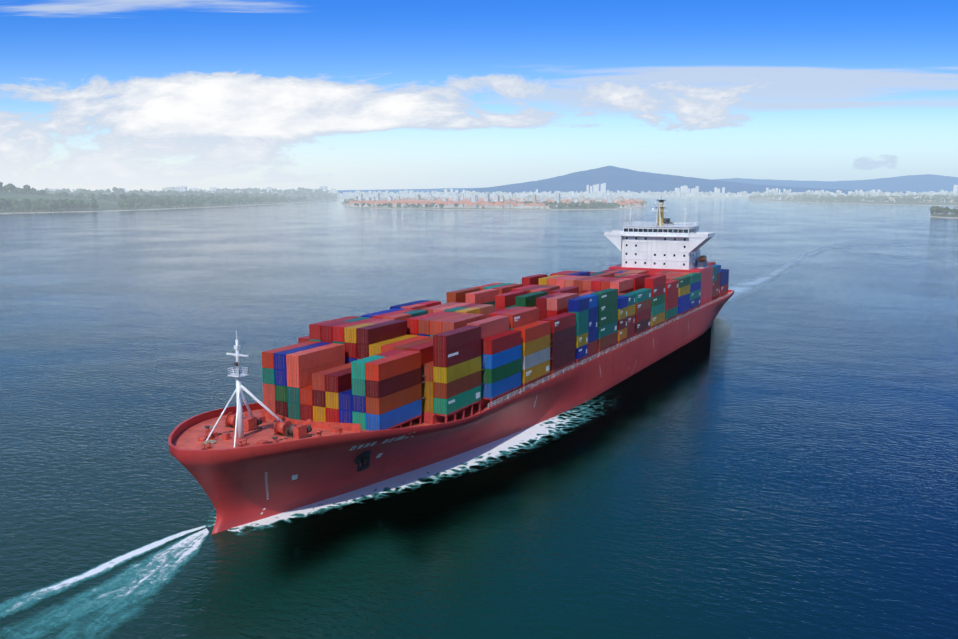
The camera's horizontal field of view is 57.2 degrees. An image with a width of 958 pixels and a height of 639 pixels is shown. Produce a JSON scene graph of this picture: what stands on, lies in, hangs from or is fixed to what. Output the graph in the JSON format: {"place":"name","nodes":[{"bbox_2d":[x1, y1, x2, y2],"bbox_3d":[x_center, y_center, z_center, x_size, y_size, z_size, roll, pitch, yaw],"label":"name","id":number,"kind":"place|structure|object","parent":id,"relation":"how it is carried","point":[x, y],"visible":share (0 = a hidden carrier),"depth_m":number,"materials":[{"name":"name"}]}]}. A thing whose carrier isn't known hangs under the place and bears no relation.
{"place":"outdoors","nodes":[
{"label":"outdoors","id":0,"kind":"place"},
{"bbox_2d":[0,192,340,213],"bbox_3d":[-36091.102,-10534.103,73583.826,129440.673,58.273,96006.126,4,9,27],"label":"land","id":1,"kind":"structure","parent":0,"point":[106,205],"depth_m":2574.09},
{"bbox_2d":[0,197,957,638],"bbox_3d":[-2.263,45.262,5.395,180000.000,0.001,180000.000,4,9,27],"label":"sea","id":2,"kind":"structure","parent":0,"point":[784,465],"depth_m":165.74,"materials":[{"name":"liquid"}]},
{"bbox_2d":[0,526,208,638],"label":"wake foam","id":3,"kind":"object","parent":2,"relation":"on","point":[161,566],"visible":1,"depth_m":102.66,"materials":[{"name":"white"}]},
{"bbox_2d":[203,396,603,534],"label":"bow wave foam","id":4,"kind":"object","parent":2,"relation":"on","point":[485,452],"visible":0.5,"depth_m":146.26,"materials":[{"name":"white"}]},
{"bbox_2d":[168,290,733,533],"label":"ship hull","id":5,"kind":"object","parent":2,"relation":"on","point":[229,477],"visible":0.4,"depth_m":133.20,"materials":[{"name":"red metal"}]},
{"bbox_2d":[198,330,364,449],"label":"foremast","id":6,"kind":"object","parent":5,"relation":"on","point":[283,426],"visible":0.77,"depth_m":123.91,"materials":[{"name":"metal"}]},
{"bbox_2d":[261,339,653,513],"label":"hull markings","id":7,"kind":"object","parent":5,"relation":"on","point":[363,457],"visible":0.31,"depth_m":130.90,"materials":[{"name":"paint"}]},
{"bbox_2d":[262,262,728,430],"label":"containers","id":8,"kind":"object","parent":5,"relation":"on","point":[540,305],"visible":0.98,"depth_m":157.44,"materials":[{"name":"metal"}]},
{"bbox_2d":[291,286,727,429],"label":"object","id":9,"kind":"object","parent":5,"relation":"on","point":[432,418],"visible":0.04,"depth_m":165.01,"materials":[{"name":"paint"}]},
{"bbox_2d":[603,200,714,309],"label":"superstructure","id":10,"kind":"object","parent":5,"relation":"on","point":[664,244],"visible":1,"depth_m":293.56,"materials":[{"name":"white paint"}]},
{"bbox_2d":[235,325,711,604],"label":"ship's shadow","id":11,"kind":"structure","parent":2,"relation":"on","point":[420,514],"depth_m":138.84,"materials":[{"name":"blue liquid"}]},
{"bbox_2d":[341,202,648,209],"bbox_3d":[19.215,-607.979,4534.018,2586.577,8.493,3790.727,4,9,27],"label":"peninsula","id":12,"kind":"object","parent":2,"relation":"in","point":[587,208],"visible":0.08,"depth_m":2582.75},
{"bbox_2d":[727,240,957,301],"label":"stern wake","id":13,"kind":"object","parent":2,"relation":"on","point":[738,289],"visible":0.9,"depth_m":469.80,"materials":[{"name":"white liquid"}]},
{"bbox_2d":[930,214,957,217],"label":"islet","id":14,"kind":"object","parent":2,"relation":"in","point":[947,216],"visible":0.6,"depth_m":1702.08,"materials":[{"name":"white"}]},
{"bbox_2d":[0,0,957,191],"label":"sky","id":15,"kind":"structure","parent":0,"point":[152,95],"materials":[{"name":"blue"}]},
{"bbox_2d":[264,276,732,429],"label":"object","id":16,"kind":"object","parent":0,"point":[456,353],"visible":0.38,"depth_m":148.92,"materials":[{"name":"red metal"}]},
{"bbox_2d":[337,194,867,198],"bbox_3d":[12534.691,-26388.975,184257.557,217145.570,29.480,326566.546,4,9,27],"label":"land","id":17,"kind":"structure","parent":0,"point":[629,196],"depth_m":11719.43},
{"bbox_2d":[9,183,957,208],"bbox_3d":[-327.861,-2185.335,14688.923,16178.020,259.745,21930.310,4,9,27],"label":"city skyline","id":18,"kind":"structure","parent":17,"relation":"on","point":[472,201],"depth_m":4043.85,"materials":[{"name":"white concrete"}]},
{"bbox_2d":[0,182,957,215],"bbox_3d":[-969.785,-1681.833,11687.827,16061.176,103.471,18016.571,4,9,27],"label":"coast trees","id":19,"kind":"object","parent":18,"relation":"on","point":[163,198],"visible":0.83,"depth_m":3701.58,"materials":[{"name":"green plant"}]},
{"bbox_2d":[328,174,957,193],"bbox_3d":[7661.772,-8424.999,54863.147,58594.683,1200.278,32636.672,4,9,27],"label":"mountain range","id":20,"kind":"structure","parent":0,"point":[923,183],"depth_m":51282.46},
{"bbox_2d":[387,166,905,194],"bbox_3d":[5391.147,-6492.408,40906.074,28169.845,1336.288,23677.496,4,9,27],"label":"mountain range","id":21,"kind":"structure","parent":0,"point":[614,178],"depth_m":36240.85,"materials":[{"name":"blue stone"}]},
{"bbox_2d":[746,199,957,205],"bbox_3d":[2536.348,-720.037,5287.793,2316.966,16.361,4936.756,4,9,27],"label":"land","id":22,"kind":"structure","parent":0,"point":[931,203],"depth_m":3936.59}
]}

